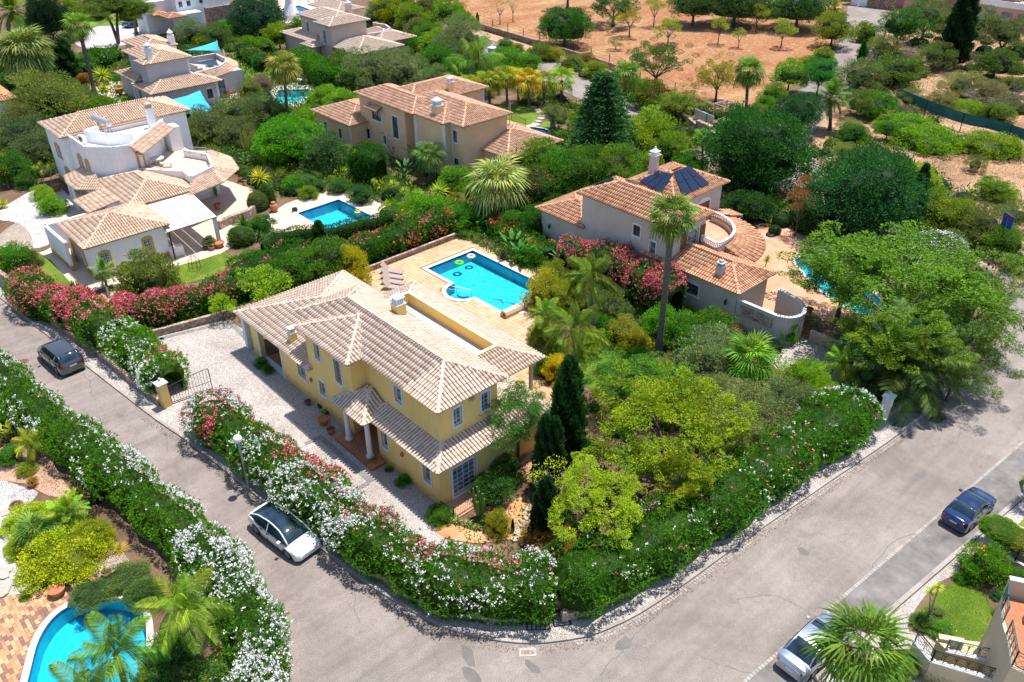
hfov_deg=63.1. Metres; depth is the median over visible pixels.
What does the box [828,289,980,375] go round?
tree
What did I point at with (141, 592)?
shrub
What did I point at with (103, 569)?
agave
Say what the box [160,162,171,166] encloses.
stone bench
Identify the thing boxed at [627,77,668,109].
shrub
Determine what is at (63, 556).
shrub
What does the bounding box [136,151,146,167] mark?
terrace door
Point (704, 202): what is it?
arched door
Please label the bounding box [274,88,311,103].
swimming pool
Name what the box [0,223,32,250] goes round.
gravel bed
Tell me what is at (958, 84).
scrub tree
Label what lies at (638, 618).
kerb setts
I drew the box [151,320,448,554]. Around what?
driveway
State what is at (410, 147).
banana plant
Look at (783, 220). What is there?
shrub
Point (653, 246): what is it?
window
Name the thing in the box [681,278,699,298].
window
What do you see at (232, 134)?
olive tree
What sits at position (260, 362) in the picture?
shrub
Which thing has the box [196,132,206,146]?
yucca
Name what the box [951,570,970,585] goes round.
shrub
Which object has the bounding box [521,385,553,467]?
terracotta terrace
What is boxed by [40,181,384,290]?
white house patio
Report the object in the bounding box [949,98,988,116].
scrub mound
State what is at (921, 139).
scrub mound
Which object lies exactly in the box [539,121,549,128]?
peach lawn
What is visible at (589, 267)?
queen palm
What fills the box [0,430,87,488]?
shrubbery
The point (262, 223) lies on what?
shrub
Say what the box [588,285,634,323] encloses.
shrub
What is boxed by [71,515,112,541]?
shrub
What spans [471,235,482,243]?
spiky clump
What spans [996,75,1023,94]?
scrub tree
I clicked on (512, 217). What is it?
shrub
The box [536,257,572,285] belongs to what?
shrub
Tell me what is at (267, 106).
olive tree
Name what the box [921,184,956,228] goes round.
tree
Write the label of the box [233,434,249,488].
street lamp
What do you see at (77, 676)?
shrub
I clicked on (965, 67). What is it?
shrubbery
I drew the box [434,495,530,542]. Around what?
earth path
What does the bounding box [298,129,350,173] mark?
tree
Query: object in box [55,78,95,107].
tree
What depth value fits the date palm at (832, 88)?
95.47 m
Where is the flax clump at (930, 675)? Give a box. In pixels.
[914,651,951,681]
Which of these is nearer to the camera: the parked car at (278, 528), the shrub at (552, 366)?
the parked car at (278, 528)
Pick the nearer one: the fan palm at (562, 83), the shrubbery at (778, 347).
the shrubbery at (778, 347)
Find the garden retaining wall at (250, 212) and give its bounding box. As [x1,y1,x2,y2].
[217,205,257,228]
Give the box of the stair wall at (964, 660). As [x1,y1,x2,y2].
[910,630,996,681]
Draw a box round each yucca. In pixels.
[0,166,11,187]
[0,198,7,207]
[37,160,43,183]
[46,163,54,188]
[96,64,112,82]
[98,81,108,90]
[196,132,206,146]
[388,178,399,192]
[399,185,410,193]
[429,180,448,195]
[924,582,944,616]
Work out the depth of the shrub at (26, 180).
83.41 m
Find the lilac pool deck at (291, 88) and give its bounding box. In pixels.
[266,83,314,106]
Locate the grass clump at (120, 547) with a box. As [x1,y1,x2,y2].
[112,541,128,555]
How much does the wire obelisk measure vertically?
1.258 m
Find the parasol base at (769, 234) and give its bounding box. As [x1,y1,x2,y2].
[766,230,774,236]
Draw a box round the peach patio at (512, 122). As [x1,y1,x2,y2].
[507,120,529,127]
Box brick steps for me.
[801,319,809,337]
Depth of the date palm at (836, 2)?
140.54 m
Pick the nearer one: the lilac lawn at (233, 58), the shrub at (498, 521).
the shrub at (498, 521)
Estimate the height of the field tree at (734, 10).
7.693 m
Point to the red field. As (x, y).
(760, 50)
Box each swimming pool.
[20,596,153,681]
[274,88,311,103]
[281,5,309,11]
[293,197,372,228]
[422,248,531,312]
[526,125,561,146]
[792,250,891,317]
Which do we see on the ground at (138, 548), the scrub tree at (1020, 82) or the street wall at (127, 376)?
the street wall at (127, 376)
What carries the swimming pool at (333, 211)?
in the white house patio at (231, 198)
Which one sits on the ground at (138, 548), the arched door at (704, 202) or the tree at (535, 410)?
the tree at (535, 410)
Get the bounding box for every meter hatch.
[527,619,549,630]
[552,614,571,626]
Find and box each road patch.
[116,413,123,417]
[461,645,474,665]
[462,666,481,681]
[525,659,539,673]
[615,635,631,649]
[797,547,808,555]
[913,472,925,480]
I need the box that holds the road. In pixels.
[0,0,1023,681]
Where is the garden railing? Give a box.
[1002,546,1023,569]
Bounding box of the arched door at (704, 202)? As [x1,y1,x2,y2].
[698,197,710,217]
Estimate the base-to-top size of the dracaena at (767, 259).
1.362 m
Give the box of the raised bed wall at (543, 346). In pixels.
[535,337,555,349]
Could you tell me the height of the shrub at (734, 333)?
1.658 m
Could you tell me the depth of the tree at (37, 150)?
87.72 m
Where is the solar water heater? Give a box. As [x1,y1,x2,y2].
[91,114,112,132]
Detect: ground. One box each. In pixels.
[0,0,1023,681]
[812,7,1023,259]
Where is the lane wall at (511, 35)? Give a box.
[480,23,632,76]
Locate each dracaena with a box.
[249,166,269,185]
[762,255,772,264]
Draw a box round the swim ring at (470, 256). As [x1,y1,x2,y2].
[466,254,474,258]
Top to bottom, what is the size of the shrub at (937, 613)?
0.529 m
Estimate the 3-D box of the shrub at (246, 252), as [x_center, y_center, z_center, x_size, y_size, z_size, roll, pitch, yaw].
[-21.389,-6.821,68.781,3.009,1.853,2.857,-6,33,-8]
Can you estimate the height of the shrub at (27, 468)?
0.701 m
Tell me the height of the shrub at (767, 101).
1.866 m
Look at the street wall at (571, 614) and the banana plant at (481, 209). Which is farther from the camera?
the banana plant at (481, 209)
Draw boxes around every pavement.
[0,272,161,411]
[153,384,956,642]
[819,499,1023,681]
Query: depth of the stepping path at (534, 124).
101.08 m
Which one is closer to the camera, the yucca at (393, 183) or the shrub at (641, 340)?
the shrub at (641, 340)
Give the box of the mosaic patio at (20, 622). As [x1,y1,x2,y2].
[0,590,72,681]
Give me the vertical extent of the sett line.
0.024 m
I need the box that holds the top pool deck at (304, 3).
[278,0,316,22]
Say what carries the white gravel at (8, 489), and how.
on the ground at (138, 548)
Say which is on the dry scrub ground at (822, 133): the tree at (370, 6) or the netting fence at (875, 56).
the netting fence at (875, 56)
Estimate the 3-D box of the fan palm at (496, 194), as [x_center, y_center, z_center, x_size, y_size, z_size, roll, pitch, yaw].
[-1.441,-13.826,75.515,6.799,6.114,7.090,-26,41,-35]
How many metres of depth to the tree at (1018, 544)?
41.13 m
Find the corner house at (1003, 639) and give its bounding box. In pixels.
[980,576,1023,681]
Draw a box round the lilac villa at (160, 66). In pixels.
[114,28,243,105]
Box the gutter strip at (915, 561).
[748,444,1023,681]
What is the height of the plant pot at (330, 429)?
0.360 m
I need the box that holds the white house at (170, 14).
[137,0,236,37]
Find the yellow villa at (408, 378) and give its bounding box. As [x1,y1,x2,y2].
[233,270,550,522]
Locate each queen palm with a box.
[10,427,48,463]
[66,610,171,681]
[132,566,235,664]
[442,61,474,78]
[444,35,504,97]
[540,303,611,368]
[561,253,619,344]
[820,345,870,393]
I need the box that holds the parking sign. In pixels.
[1001,212,1014,231]
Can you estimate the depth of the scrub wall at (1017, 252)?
71.10 m
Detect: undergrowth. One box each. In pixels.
[23,53,562,218]
[454,345,808,569]
[464,230,698,341]
[870,277,978,412]
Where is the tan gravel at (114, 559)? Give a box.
[71,552,128,590]
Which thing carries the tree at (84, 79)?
on the ground at (138, 548)
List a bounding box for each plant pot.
[8,499,23,509]
[27,483,35,487]
[47,582,64,597]
[50,183,59,191]
[100,567,111,577]
[114,87,122,92]
[213,202,220,209]
[213,240,223,247]
[304,399,311,405]
[318,415,328,425]
[326,425,334,434]
[734,324,743,329]
[807,306,813,313]
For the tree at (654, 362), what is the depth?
50.89 m
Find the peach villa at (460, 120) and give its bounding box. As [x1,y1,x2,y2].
[310,74,562,183]
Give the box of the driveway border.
[159,320,244,341]
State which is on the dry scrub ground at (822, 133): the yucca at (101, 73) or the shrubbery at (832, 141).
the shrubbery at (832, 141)
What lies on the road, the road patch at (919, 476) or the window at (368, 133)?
the road patch at (919, 476)
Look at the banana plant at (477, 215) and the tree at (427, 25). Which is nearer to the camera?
the banana plant at (477, 215)
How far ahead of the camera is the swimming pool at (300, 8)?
161.06 m
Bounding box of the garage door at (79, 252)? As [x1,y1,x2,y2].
[75,246,85,265]
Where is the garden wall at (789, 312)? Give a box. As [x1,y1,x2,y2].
[734,288,806,344]
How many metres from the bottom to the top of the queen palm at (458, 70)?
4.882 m
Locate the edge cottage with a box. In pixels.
[0,85,17,121]
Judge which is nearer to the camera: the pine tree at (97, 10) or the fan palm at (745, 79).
the fan palm at (745, 79)
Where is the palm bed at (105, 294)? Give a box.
[90,291,115,308]
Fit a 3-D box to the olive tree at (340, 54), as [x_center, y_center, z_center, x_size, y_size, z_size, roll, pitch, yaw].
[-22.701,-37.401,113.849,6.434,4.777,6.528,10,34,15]
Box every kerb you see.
[0,295,929,643]
[809,492,1023,681]
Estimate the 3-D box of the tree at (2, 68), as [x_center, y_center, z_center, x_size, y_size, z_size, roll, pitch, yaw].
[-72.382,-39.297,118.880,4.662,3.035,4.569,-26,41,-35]
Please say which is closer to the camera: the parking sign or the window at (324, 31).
the parking sign
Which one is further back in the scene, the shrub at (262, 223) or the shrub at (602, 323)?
the shrub at (262, 223)
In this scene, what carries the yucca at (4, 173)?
on the ground at (138, 548)
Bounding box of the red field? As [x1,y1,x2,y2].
[415,0,841,121]
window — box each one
[54,142,62,159]
[76,153,83,167]
[84,159,91,172]
[98,250,114,267]
[141,236,155,252]
[206,87,214,99]
[218,78,226,94]
[296,363,307,383]
[305,20,309,31]
[312,341,321,364]
[318,378,327,399]
[322,28,326,44]
[331,356,343,388]
[338,127,342,140]
[367,127,370,139]
[371,110,382,123]
[379,429,389,452]
[382,134,386,145]
[391,114,399,140]
[392,383,403,407]
[421,463,432,487]
[450,454,478,500]
[452,129,457,144]
[452,404,464,429]
[454,156,459,171]
[480,388,491,413]
[567,232,574,244]
[631,223,641,238]
[648,239,656,253]
[680,223,705,249]
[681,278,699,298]
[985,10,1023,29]
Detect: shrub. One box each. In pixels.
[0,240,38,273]
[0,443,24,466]
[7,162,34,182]
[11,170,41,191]
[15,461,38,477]
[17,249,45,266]
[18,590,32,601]
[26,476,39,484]
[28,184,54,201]
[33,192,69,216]
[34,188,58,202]
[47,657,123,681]
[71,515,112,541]
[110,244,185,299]
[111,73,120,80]
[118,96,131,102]
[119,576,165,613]
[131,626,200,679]
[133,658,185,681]
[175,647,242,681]
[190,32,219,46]
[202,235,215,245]
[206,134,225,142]
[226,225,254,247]
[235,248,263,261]
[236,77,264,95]
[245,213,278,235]
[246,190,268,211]
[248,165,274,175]
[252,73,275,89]
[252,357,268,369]
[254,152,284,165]
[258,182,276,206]
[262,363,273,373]
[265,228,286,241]
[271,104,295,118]
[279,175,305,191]
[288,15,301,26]
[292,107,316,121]
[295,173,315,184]
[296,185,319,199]
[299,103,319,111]
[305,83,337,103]
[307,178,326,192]
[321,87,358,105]
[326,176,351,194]
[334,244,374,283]
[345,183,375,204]
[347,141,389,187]
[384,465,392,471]
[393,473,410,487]
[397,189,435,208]
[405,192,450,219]
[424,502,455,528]
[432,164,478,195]
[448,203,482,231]
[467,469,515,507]
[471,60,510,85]
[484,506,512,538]
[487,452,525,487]
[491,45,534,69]
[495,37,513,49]
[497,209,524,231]
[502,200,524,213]
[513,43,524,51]
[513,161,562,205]
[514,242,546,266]
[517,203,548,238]
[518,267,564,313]
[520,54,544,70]
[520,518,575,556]
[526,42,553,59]
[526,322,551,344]
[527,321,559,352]
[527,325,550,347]
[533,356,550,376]
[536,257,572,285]
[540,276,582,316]
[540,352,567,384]
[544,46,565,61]
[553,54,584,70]
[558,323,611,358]
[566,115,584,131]
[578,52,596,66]
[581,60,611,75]
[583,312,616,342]
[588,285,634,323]
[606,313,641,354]
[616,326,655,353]
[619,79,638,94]
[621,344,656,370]
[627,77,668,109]
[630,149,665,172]
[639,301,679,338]
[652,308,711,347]
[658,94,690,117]
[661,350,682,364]
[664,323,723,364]
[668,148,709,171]
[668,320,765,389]
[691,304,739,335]
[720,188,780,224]
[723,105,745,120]
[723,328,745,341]
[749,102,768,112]
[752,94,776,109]
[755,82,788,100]
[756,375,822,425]
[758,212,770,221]
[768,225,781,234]
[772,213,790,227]
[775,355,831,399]
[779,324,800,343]
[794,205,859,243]
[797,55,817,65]
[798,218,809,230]
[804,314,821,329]
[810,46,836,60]
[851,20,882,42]
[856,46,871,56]
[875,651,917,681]
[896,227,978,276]
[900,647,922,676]
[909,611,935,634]
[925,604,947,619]
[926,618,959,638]
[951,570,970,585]
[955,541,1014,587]
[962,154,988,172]
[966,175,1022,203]
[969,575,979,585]
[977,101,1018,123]
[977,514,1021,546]
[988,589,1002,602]
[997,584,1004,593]
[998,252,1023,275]
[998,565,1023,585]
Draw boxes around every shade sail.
[173,91,209,114]
[189,40,225,59]
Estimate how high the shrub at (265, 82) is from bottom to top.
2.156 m
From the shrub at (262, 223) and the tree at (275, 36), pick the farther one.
the tree at (275, 36)
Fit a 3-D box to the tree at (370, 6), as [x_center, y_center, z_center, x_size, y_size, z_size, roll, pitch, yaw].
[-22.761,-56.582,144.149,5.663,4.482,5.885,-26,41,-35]
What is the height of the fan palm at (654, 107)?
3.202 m
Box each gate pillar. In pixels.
[152,378,171,408]
[186,404,195,431]
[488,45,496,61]
[878,391,896,420]
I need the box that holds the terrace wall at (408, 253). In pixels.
[365,233,455,272]
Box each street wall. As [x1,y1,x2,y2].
[50,320,160,405]
[195,432,517,622]
[560,457,829,620]
[887,326,985,419]
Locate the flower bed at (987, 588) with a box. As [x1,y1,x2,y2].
[907,547,1023,641]
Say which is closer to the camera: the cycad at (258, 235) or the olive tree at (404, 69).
the cycad at (258, 235)
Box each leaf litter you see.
[0,415,106,520]
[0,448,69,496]
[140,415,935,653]
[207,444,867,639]
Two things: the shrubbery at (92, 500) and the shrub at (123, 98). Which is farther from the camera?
the shrub at (123, 98)
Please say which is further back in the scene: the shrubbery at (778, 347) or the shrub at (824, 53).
the shrub at (824, 53)
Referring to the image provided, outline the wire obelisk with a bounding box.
[188,255,200,270]
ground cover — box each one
[0,499,57,540]
[1,534,34,562]
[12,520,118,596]
[96,526,117,551]
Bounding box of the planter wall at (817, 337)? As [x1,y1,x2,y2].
[809,329,853,352]
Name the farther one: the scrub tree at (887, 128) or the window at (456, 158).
the scrub tree at (887, 128)
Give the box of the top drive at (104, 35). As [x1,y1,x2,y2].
[75,25,143,47]
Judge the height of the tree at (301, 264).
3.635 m
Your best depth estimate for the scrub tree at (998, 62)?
113.05 m
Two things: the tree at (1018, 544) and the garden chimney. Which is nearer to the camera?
the tree at (1018, 544)
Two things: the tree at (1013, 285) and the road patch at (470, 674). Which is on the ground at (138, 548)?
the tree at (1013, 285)
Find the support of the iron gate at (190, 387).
on the driveway
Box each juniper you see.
[67,574,116,616]
[100,559,153,603]
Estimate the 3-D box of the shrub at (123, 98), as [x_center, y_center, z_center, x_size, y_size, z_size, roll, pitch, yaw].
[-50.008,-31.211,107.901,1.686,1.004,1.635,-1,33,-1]
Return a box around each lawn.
[34,250,81,293]
[93,15,122,25]
[115,253,238,299]
[225,56,274,83]
[236,59,269,82]
[493,105,539,124]
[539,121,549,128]
[544,339,670,394]
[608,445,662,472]
[910,581,991,639]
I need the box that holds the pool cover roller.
[500,298,534,318]
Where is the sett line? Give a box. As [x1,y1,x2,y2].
[742,440,1023,681]
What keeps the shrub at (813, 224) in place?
on the ground at (138, 548)
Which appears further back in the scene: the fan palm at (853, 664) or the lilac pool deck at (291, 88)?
the lilac pool deck at (291, 88)
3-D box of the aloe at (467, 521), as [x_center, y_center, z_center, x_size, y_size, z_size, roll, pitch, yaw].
[-2.328,9.564,44.087,0.570,0.383,0.568,-26,41,-35]
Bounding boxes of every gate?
[168,368,212,402]
[840,0,896,9]
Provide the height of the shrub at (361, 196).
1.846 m
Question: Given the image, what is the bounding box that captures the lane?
[480,42,718,166]
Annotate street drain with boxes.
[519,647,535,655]
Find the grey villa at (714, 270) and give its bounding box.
[535,146,776,325]
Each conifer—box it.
[310,219,329,246]
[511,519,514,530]
[856,41,866,61]
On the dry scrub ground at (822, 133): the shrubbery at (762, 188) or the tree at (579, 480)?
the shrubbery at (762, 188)
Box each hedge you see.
[0,344,294,681]
[1,264,131,353]
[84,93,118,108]
[88,44,123,68]
[95,314,190,393]
[107,253,305,327]
[177,385,559,627]
[225,235,321,276]
[233,40,271,71]
[237,35,275,52]
[258,210,395,253]
[288,45,365,88]
[312,201,456,279]
[377,192,467,225]
[482,214,559,259]
[542,381,887,621]
[555,232,688,310]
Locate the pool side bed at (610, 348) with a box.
[465,233,655,353]
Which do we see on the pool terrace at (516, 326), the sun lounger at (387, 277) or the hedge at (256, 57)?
the sun lounger at (387, 277)
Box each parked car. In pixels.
[37,338,85,375]
[121,20,137,26]
[248,500,320,561]
[776,611,851,681]
[940,487,996,532]
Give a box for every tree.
[0,53,6,72]
[0,71,31,91]
[0,99,40,125]
[0,111,46,153]
[0,149,33,185]
[4,67,98,122]
[8,128,54,164]
[11,85,27,98]
[12,14,50,38]
[22,0,72,40]
[37,49,55,80]
[52,37,82,87]
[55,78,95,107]
[57,0,79,25]
[67,0,138,42]
[74,52,98,72]
[76,73,93,90]
[114,0,158,34]
[172,16,208,43]
[186,103,235,138]
[200,21,233,44]
[208,292,237,320]
[210,92,268,128]
[213,19,237,34]
[213,115,255,146]
[222,0,286,36]
[234,90,285,124]
[235,263,279,299]
[249,112,333,161]
[250,268,301,301]
[260,20,287,49]
[277,244,328,285]
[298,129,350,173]
[309,233,354,279]
[324,47,364,69]
[334,45,397,88]
[365,0,389,23]
[369,0,413,24]
[374,45,429,85]
[393,1,434,28]
[400,31,423,57]
[402,16,427,34]
[410,19,445,41]
[414,0,435,14]
[415,62,449,81]
[417,26,446,56]
[419,43,456,73]
[426,0,466,33]
[430,32,472,64]
[432,13,492,50]
[447,9,479,32]
[476,375,557,461]
[489,0,507,23]
[506,0,517,21]
[509,136,559,179]
[523,454,589,522]
[526,475,562,539]
[530,412,556,486]
[533,144,581,191]
[535,6,596,46]
[536,104,568,130]
[541,415,568,490]
[546,141,607,193]
[547,451,643,550]
[549,353,592,470]
[563,70,646,171]
[579,346,675,405]
[580,141,646,184]
[580,358,757,482]
[584,0,641,26]
[608,37,624,49]
[614,7,641,36]
[617,33,699,78]
[619,114,661,153]
[630,351,700,407]
[632,106,681,150]
[637,449,714,515]
[643,0,669,26]
[647,129,695,161]
[653,83,709,116]
[654,17,682,45]
[665,0,718,25]
[688,52,739,101]
[692,370,752,414]
[697,100,828,192]
[699,409,770,461]
[703,0,770,25]
[705,377,800,454]
[711,17,730,43]
[731,28,747,47]
[751,3,770,31]
[758,365,805,394]
[763,0,834,27]
[768,57,809,92]
[769,91,827,132]
[773,17,798,47]
[775,219,1021,364]
[776,235,912,322]
[786,187,815,235]
[794,141,933,240]
[794,173,813,215]
[800,55,842,95]
[805,376,841,405]
[810,10,859,47]
[822,326,904,392]
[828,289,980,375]
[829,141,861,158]
[831,56,891,91]
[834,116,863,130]
[835,87,884,115]
[837,123,872,141]
[847,88,900,117]
[866,34,903,54]
[868,51,931,89]
[870,6,932,43]
[872,120,903,139]
[892,87,927,108]
[898,160,943,185]
[898,246,1023,346]
[899,162,931,232]
[902,0,953,37]
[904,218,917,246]
[911,40,959,70]
[917,338,1003,401]
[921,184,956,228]
[922,90,961,109]
[923,197,977,233]
[926,297,1023,381]
[929,13,946,31]
[932,69,984,96]
[933,0,981,64]
[934,3,1005,43]
[948,201,1018,240]
[965,76,1012,100]
[967,48,1023,75]
[977,15,1023,51]
[979,223,1023,257]
[990,200,1023,229]
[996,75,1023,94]
[1002,40,1023,61]
[1003,526,1023,554]
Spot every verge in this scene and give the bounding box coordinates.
[472,31,693,137]
[817,141,1022,282]
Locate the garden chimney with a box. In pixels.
[282,0,299,19]
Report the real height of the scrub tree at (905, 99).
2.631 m
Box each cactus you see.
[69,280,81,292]
[239,131,254,151]
[472,486,485,517]
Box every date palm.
[0,0,27,33]
[40,486,92,531]
[87,257,117,297]
[526,296,562,348]
[569,271,588,307]
[813,76,851,130]
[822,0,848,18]
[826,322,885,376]
[838,296,973,427]
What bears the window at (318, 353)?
in the yellow villa at (408, 378)
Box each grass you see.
[454,0,817,109]
[549,341,660,384]
[838,29,1023,228]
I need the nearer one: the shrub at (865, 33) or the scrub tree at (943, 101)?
the scrub tree at (943, 101)
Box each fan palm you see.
[0,23,57,83]
[7,510,63,551]
[58,11,98,92]
[262,49,303,112]
[411,140,447,182]
[458,73,483,82]
[459,150,531,219]
[472,69,501,104]
[492,65,521,105]
[508,66,528,102]
[512,67,544,107]
[526,69,560,104]
[545,66,576,97]
[611,58,644,95]
[641,104,664,116]
[642,189,702,355]
[669,144,688,160]
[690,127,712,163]
[719,327,782,396]
[730,54,768,107]
[798,596,928,681]
[1019,472,1023,488]
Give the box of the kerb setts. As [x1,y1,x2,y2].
[573,404,943,644]
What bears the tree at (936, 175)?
on the dry scrub ground at (822, 133)
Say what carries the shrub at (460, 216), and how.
on the ground at (138, 548)
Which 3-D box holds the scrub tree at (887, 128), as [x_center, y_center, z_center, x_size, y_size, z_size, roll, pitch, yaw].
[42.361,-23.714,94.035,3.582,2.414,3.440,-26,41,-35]
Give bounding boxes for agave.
[99,565,109,573]
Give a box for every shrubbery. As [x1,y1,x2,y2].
[0,18,454,173]
[0,22,471,172]
[0,25,466,163]
[0,408,87,512]
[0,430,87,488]
[5,15,500,178]
[15,424,101,519]
[144,309,210,334]
[173,293,207,323]
[185,302,241,318]
[197,278,253,316]
[201,121,583,228]
[203,111,661,227]
[215,106,645,225]
[217,120,637,233]
[456,210,697,349]
[477,334,804,537]
[495,236,666,349]
[496,219,681,313]
[502,213,687,334]
[517,70,716,145]
[520,362,773,564]
[526,68,720,155]
[540,69,722,148]
[541,79,725,142]
[560,338,787,549]
[563,308,777,548]
[707,129,969,307]
[718,135,998,308]
[719,129,1004,300]
[720,130,1003,310]
[859,31,1023,137]
[867,28,1023,124]
[886,38,1021,111]
[895,35,1023,149]
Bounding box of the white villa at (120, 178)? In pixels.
[37,96,238,279]
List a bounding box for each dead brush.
[902,42,945,69]
[958,83,1002,101]
[984,77,1023,100]
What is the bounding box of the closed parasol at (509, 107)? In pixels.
[508,98,510,122]
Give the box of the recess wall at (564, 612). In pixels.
[556,596,567,621]
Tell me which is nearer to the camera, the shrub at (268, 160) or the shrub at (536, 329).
the shrub at (536, 329)
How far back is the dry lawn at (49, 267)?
68.73 m
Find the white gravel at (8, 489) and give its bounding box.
[0,480,37,595]
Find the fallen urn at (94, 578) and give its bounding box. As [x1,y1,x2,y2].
[85,575,95,580]
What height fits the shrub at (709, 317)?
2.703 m
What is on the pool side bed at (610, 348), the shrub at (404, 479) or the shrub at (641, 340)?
the shrub at (641, 340)
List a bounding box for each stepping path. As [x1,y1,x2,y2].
[0,508,27,597]
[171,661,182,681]
[511,506,530,541]
[527,106,546,127]
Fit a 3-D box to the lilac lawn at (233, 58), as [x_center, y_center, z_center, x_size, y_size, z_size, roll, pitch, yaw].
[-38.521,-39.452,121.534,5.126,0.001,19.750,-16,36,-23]
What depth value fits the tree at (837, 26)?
128.48 m
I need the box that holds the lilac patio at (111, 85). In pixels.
[96,80,245,105]
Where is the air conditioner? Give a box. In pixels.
[77,134,86,142]
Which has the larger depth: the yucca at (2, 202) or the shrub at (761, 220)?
the yucca at (2, 202)
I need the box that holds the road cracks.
[83,374,979,675]
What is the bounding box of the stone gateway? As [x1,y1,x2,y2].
[681,108,725,139]
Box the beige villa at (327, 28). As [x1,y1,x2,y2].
[278,0,416,62]
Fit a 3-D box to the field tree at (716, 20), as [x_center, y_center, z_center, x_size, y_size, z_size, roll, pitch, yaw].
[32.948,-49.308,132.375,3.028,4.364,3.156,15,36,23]
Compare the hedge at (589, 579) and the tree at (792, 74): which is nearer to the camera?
the hedge at (589, 579)
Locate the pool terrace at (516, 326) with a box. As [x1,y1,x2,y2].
[363,239,549,391]
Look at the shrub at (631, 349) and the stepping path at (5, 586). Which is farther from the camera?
the shrub at (631, 349)
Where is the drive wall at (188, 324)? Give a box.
[149,302,254,337]
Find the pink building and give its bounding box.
[895,0,1023,30]
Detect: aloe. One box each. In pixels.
[453,515,463,524]
[465,518,471,526]
[472,523,481,530]
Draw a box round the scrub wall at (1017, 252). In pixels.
[963,228,1023,257]
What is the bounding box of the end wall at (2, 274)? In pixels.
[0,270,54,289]
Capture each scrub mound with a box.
[870,111,938,128]
[885,122,967,158]
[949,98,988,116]
[955,129,1023,161]
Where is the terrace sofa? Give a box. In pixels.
[189,63,202,71]
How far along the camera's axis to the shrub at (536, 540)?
42.07 m
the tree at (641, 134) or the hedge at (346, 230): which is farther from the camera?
the tree at (641, 134)
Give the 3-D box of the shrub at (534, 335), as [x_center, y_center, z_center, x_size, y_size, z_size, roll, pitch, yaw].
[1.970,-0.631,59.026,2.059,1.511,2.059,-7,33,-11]
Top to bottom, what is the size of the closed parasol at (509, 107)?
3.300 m
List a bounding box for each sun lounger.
[380,261,403,274]
[381,266,403,279]
[381,272,405,284]
[381,277,399,290]
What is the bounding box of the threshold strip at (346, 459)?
[304,434,373,490]
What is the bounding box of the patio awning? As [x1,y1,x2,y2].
[147,194,220,258]
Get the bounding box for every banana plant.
[0,418,12,436]
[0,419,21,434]
[396,158,412,177]
[401,144,420,165]
[465,209,487,226]
[471,204,502,221]
[499,227,531,254]
[510,239,534,258]
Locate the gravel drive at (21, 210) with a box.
[0,187,75,247]
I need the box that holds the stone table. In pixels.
[150,155,163,165]
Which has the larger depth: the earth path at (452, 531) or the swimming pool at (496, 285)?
the swimming pool at (496, 285)
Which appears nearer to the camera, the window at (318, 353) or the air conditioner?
the window at (318, 353)
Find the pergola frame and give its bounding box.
[713,100,743,124]
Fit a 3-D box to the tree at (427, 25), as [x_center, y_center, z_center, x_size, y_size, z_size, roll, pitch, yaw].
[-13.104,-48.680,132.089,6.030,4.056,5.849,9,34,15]
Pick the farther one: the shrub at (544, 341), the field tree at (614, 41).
the field tree at (614, 41)
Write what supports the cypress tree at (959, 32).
on the dry scrub ground at (822, 133)
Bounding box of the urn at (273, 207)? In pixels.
[269,201,277,211]
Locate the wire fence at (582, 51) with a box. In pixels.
[470,12,705,101]
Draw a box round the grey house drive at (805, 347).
[768,331,880,427]
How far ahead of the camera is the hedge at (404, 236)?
70.86 m
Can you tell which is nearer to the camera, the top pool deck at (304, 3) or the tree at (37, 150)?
the tree at (37, 150)
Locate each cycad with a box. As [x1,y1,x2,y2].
[229,214,251,226]
[238,152,251,164]
[253,229,264,240]
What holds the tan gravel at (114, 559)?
on the ground at (138, 548)
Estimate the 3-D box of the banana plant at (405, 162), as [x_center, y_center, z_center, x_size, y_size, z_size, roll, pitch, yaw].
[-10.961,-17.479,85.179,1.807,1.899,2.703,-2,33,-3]
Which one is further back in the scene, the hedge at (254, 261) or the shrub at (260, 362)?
the hedge at (254, 261)
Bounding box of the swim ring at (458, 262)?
[454,260,463,265]
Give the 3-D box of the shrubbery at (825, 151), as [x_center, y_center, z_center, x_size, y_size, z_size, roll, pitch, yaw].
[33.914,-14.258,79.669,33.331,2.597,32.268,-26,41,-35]
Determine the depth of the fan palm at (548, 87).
105.20 m
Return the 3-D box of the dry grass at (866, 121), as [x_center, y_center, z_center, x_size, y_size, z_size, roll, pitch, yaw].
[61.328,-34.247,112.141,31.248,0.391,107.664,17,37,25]
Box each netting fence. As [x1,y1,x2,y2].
[845,31,885,100]
[896,88,1023,139]
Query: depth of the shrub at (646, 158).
85.10 m
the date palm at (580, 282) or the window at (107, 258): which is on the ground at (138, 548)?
the date palm at (580, 282)
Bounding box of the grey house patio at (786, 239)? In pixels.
[755,227,894,324]

